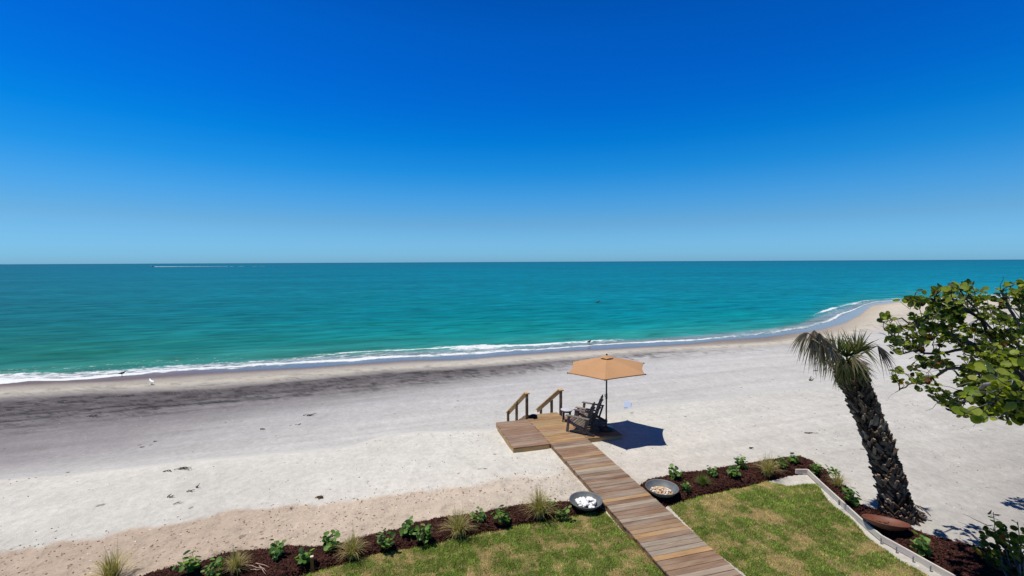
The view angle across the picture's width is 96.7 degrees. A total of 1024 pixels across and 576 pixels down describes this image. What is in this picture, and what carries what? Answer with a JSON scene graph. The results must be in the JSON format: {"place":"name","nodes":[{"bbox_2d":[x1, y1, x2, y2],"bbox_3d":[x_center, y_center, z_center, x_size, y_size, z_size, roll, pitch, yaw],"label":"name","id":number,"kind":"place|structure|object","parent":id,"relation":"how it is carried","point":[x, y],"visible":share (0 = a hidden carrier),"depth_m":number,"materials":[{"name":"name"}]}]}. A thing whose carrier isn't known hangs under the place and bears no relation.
{"place":"outdoors","nodes":[
{"label":"outdoors","id":0,"kind":"place"},
{"bbox_2d":[0,296,1023,575],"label":"beach sand","id":1,"kind":"structure","parent":0,"point":[718,398],"depth_m":15.33,"materials":[{"name":"white sand"}]},
{"bbox_2d":[83,534,144,575],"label":"grass tuft","id":2,"kind":"object","parent":1,"relation":"on","point":[111,568],"visible":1,"depth_m":8.03,"materials":[{"name":"plant"}]},
{"bbox_2d":[0,391,1022,575],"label":"beach litter","id":3,"kind":"object","parent":1,"relation":"on","point":[336,512],"visible":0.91,"depth_m":9.76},
{"bbox_2d":[139,456,1022,575],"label":"mulch bed","id":4,"kind":"object","parent":1,"relation":"on","point":[731,485],"visible":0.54,"depth_m":9.18,"materials":[{"name":"brown wood"}]},
{"bbox_2d":[172,550,201,573],"bbox_3d":[-5.778,4.914,8.144,0.420,0.435,0.394,-1,3,-17],"label":"sea grape plant","id":5,"kind":"object","parent":4,"relation":"on","point":[190,564],"visible":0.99,"depth_m":8.08,"materials":[{"name":"green plant"}]},
{"bbox_2d":[201,556,225,575],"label":"sea grape plant","id":6,"kind":"object","parent":4,"relation":"on","point":[218,563],"visible":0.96,"depth_m":8.03,"materials":[{"name":"green plant"}]},
{"bbox_2d":[215,547,252,575],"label":"grass tuft","id":7,"kind":"object","parent":4,"relation":"on","point":[234,564],"visible":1,"depth_m":8.14,"materials":[{"name":"plant"}]},
{"bbox_2d":[246,563,267,572],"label":"fallen twigs","id":8,"kind":"object","parent":4,"relation":"on","point":[258,567],"visible":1,"depth_m":8.21,"materials":[{"name":"wood"}]},
{"bbox_2d":[268,539,285,560],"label":"sea grape plant","id":9,"kind":"object","parent":4,"relation":"on","point":[275,550],"visible":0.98,"depth_m":8.52,"materials":[{"name":"green plant"}]},
{"bbox_2d":[295,547,314,564],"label":"sea grape plant","id":10,"kind":"object","parent":4,"relation":"on","point":[304,559],"visible":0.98,"depth_m":8.31,"materials":[{"name":"green plant"}]},
{"bbox_2d":[310,555,313,572],"bbox_3d":[-3.610,4.995,8.217,0.052,0.318,0.052,-1,3,-17],"label":"path light","id":11,"kind":"object","parent":4,"relation":"on","point":[312,563],"visible":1,"depth_m":8.20,"materials":[{"name":"black metal"}]},
{"bbox_2d":[321,529,339,552],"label":"sea grape plant","id":12,"kind":"object","parent":4,"relation":"on","point":[330,543],"visible":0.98,"depth_m":8.75,"materials":[{"name":"green plant"}]},
{"bbox_2d":[334,524,372,559],"bbox_3d":[-3.023,4.743,8.521,0.788,0.676,0.807,-1,3,-10],"label":"grass tuft","id":13,"kind":"object","parent":4,"relation":"on","point":[351,549],"visible":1,"depth_m":8.54,"materials":[{"name":"green plant"}]},
{"bbox_2d":[376,528,395,551],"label":"sea grape plant","id":14,"kind":"object","parent":4,"relation":"on","point":[385,544],"visible":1,"depth_m":8.76,"materials":[{"name":"green plant"}]},
{"bbox_2d":[399,516,418,535],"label":"sea grape plant","id":15,"kind":"object","parent":4,"relation":"on","point":[407,528],"visible":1,"depth_m":9.15,"materials":[{"name":"green plant"}]},
{"bbox_2d":[412,523,433,544],"bbox_3d":[-1.743,4.866,8.972,0.412,0.391,0.325,-2,4,-25],"label":"sea grape plant","id":16,"kind":"object","parent":4,"relation":"on","point":[427,532],"visible":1,"depth_m":8.96,"materials":[{"name":"green plant"}]},
{"bbox_2d":[434,498,482,541],"bbox_3d":[-1.116,4.625,9.198,0.963,0.827,0.986,2,4,36],"label":"grass tuft","id":17,"kind":"object","parent":4,"relation":"on","point":[459,528],"visible":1,"depth_m":9.19,"materials":[{"name":"green plant"}]},
{"bbox_2d":[469,506,485,521],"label":"sea grape plant","id":18,"kind":"object","parent":4,"relation":"on","point":[475,517],"visible":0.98,"depth_m":9.67,"materials":[{"name":"green plant"}]},
{"bbox_2d":[490,505,510,525],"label":"sea grape plant","id":19,"kind":"object","parent":4,"relation":"on","point":[502,516],"visible":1,"depth_m":9.61,"materials":[{"name":"green plant"}]},
{"bbox_2d":[518,482,560,520],"bbox_3d":[0.618,4.595,9.911,1.193,0.799,1.155,0,3,1],"label":"grass tuft","id":20,"kind":"object","parent":4,"relation":"on","point":[538,506],"visible":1,"depth_m":9.87,"materials":[{"name":"green plant"}]},
{"bbox_2d":[547,498,556,505],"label":"sea grape plant","id":21,"kind":"object","parent":4,"relation":"on","point":[552,503],"visible":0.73,"depth_m":10.25,"materials":[{"name":"green plant"}]},
{"bbox_2d":[554,505,571,518],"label":"sea grape plant","id":22,"kind":"object","parent":4,"relation":"on","point":[561,513],"visible":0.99,"depth_m":9.79,"materials":[{"name":"green plant"}]},
{"bbox_2d":[569,491,602,510],"bbox_3d":[1.674,4.874,10.304,0.750,0.182,0.750,0,3,0],"label":"fire bowl","id":23,"kind":"object","parent":4,"relation":"on","point":[585,494],"visible":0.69,"depth_m":10.44,"materials":[{"name":"grey metal"}]},
{"bbox_2d":[645,479,678,497],"bbox_3d":[3.578,4.829,10.852,0.770,0.192,0.770,0,3,0],"label":"fire bowl","id":24,"kind":"object","parent":4,"relation":"on","point":[672,486],"visible":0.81,"depth_m":11.04,"materials":[{"name":"grey metal"}]},
{"bbox_2d":[653,486,672,494],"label":"bowl sand","id":25,"kind":"structure","parent":24,"relation":"in","point":[659,492],"depth_m":10.85,"materials":[{"name":"beige sand"}]},
{"bbox_2d":[668,463,682,479],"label":"sea grape plant","id":26,"kind":"object","parent":4,"relation":"on","point":[673,474],"visible":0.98,"depth_m":11.52,"materials":[{"name":"green plant"}]},
{"bbox_2d":[680,480,690,492],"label":"sea grape plant","id":27,"kind":"object","parent":4,"relation":"on","point":[685,488],"visible":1,"depth_m":10.90,"materials":[{"name":"green plant"}]},
{"bbox_2d":[693,472,711,485],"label":"grass tuft","id":28,"kind":"object","parent":4,"relation":"on","point":[703,479],"visible":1,"depth_m":11.24,"materials":[{"name":"green plant"}]},
{"bbox_2d":[707,465,716,477],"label":"sea grape plant","id":29,"kind":"object","parent":4,"relation":"on","point":[711,473],"visible":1,"depth_m":11.69,"materials":[{"name":"green plant"}]},
{"bbox_2d":[726,465,740,477],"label":"sea grape plant","id":30,"kind":"object","parent":4,"relation":"on","point":[733,473],"visible":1,"depth_m":11.60,"materials":[{"name":"green plant"}]},
{"bbox_2d":[734,454,747,468],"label":"sea grape plant","id":31,"kind":"object","parent":4,"relation":"on","point":[738,462],"visible":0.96,"depth_m":12.13,"materials":[{"name":"green plant"}]},
{"bbox_2d":[751,455,783,477],"bbox_3d":[6.591,4.459,11.776,0.941,0.789,0.919,-1,3,-17],"label":"grass tuft","id":32,"kind":"object","parent":4,"relation":"on","point":[767,469],"visible":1,"depth_m":11.75,"materials":[{"name":"green plant"}]},
{"bbox_2d":[775,456,788,467],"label":"sea grape plant","id":33,"kind":"object","parent":4,"relation":"on","point":[781,463],"visible":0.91,"depth_m":12.13,"materials":[{"name":"green plant"}]},
{"bbox_2d":[789,452,800,462],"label":"sea grape plant","id":34,"kind":"object","parent":4,"relation":"on","point":[793,459],"visible":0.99,"depth_m":12.35,"materials":[{"name":"green plant"}]},
{"bbox_2d":[809,462,822,474],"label":"sea grape plant","id":35,"kind":"object","parent":4,"relation":"on","point":[813,468],"visible":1,"depth_m":11.79,"materials":[{"name":"green plant"}]},
{"bbox_2d":[825,464,839,476],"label":"sea grape plant","id":36,"kind":"object","parent":4,"relation":"on","point":[834,471],"visible":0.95,"depth_m":11.66,"materials":[{"name":"green plant"}]},
{"bbox_2d":[823,471,853,487],"bbox_3d":[7.981,4.638,11.091,0.716,0.479,0.693,-3,5,-43],"label":"grass tuft","id":37,"kind":"object","parent":4,"relation":"on","point":[838,481],"visible":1,"depth_m":11.11,"materials":[{"name":"plant"}]},
{"bbox_2d":[842,487,861,505],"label":"sea grape plant","id":38,"kind":"object","parent":4,"relation":"on","point":[849,497],"visible":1,"depth_m":10.34,"materials":[{"name":"green plant"}]},
{"bbox_2d":[788,330,930,525],"bbox_3d":[7.575,3.031,10.196,3.013,4.346,1.492,0,3,0],"label":"palm tree","id":39,"kind":"object","parent":4,"relation":"on","point":[853,379],"visible":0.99,"depth_m":9.87,"materials":[{"name":"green plant"}]},
{"bbox_2d":[862,514,911,530],"bbox_3d":[7.702,4.867,9.368,0.800,0.162,0.800,1,-11,23],"label":"fire bowl","id":40,"kind":"object","parent":4,"relation":"on","point":[896,525],"visible":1,"depth_m":9.40,"materials":[{"name":"metal"}]},
{"bbox_2d":[910,530,931,557],"bbox_3d":[7.699,4.844,8.572,0.325,0.391,0.412,3,4,41],"label":"sea grape plant","id":41,"kind":"object","parent":4,"relation":"on","point":[921,546],"visible":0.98,"depth_m":8.51,"materials":[{"name":"green plant"}]},
{"bbox_2d":[960,510,1023,575],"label":"sea grape shrub","id":42,"kind":"object","parent":4,"relation":"on","point":[1000,535],"visible":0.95,"depth_m":7.90,"materials":[{"name":"green plant"}]},
{"bbox_2d":[496,388,742,575],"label":"boardwalk","id":43,"kind":"structure","parent":1,"relation":"on","point":[668,542],"depth_m":10.84,"materials":[{"name":"brown wood"}]},
{"bbox_2d":[528,414,536,417],"bbox_3d":[0.701,4.501,16.031,0.395,0.105,0.203,0,3,0],"label":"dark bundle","id":44,"kind":"object","parent":43,"relation":"on","point":[533,416],"visible":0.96,"depth_m":15.97,"materials":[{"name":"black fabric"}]},
{"bbox_2d":[561,407,572,421],"bbox_3d":[1.881,4.365,15.636,0.416,0.417,0.416,0,3,0],"label":"side table","id":45,"kind":"object","parent":43,"relation":"on","point":[564,410],"visible":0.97,"depth_m":15.55,"materials":[{"name":"grey wood"}]},
{"bbox_2d":[565,402,599,436],"bbox_3d":[2.295,4.132,14.660,0.946,1.038,0.760,2,4,31],"label":"adirondack chair","id":46,"kind":"object","parent":43,"relation":"on","point":[583,425],"visible":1,"depth_m":14.61,"materials":[{"name":"grey wood"}]},
{"bbox_2d":[575,394,607,425],"bbox_3d":[2.715,4.084,15.460,0.946,1.038,0.760,2,4,29],"label":"adirondack chair","id":47,"kind":"object","parent":43,"relation":"on","point":[598,408],"visible":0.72,"depth_m":15.39,"materials":[{"name":"grey wood"}]},
{"bbox_2d":[567,353,645,431],"bbox_3d":[3.066,3.363,14.768,2.659,2.505,2.684,0,3,0],"label":"patio umbrella","id":48,"kind":"object","parent":43,"relation":"on","point":[606,367],"visible":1,"depth_m":14.26,"materials":[{"name":"fabric"}]},
{"bbox_2d":[795,469,955,575],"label":"garden edging","id":49,"kind":"object","parent":1,"relation":"on","point":[893,544],"visible":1,"depth_m":9.14,"materials":[{"name":"white concrete"}]},
{"bbox_2d":[876,279,1023,425],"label":"sea grape tree","id":50,"kind":"object","parent":1,"relation":"on","point":[997,383],"visible":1,"depth_m":7.50,"materials":[{"name":"green plant"}]},
{"bbox_2d":[0,260,1023,383],"bbox_3d":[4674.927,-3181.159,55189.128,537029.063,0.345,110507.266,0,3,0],"label":"sea","id":51,"kind":"structure","parent":0,"point":[61,322],"depth_m":81.13,"materials":[{"name":"liquid"}]},
{"bbox_2d":[155,266,209,266],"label":"boat wake","id":52,"kind":"object","parent":51,"relation":"on","point":[182,266],"visible":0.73,"depth_m":1096.61,"materials":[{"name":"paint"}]},
{"bbox_2d":[0,0,1023,263],"label":"sky","id":53,"kind":"structure","parent":0,"point":[132,131],"materials":[{"name":"blue"}]},
{"bbox_2d":[302,480,928,575],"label":"lawn","id":54,"kind":"structure","parent":0,"point":[624,550],"depth_m":8.83,"materials":[{"name":"plant"}]},
{"bbox_2d":[624,401,630,407],"bbox_3d":[5.582,5.660,21.983,0.352,0.070,1.041,1,3,14],"label":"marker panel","id":55,"kind":"object","parent":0,"point":[627,404],"visible":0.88,"depth_m":21.98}
]}

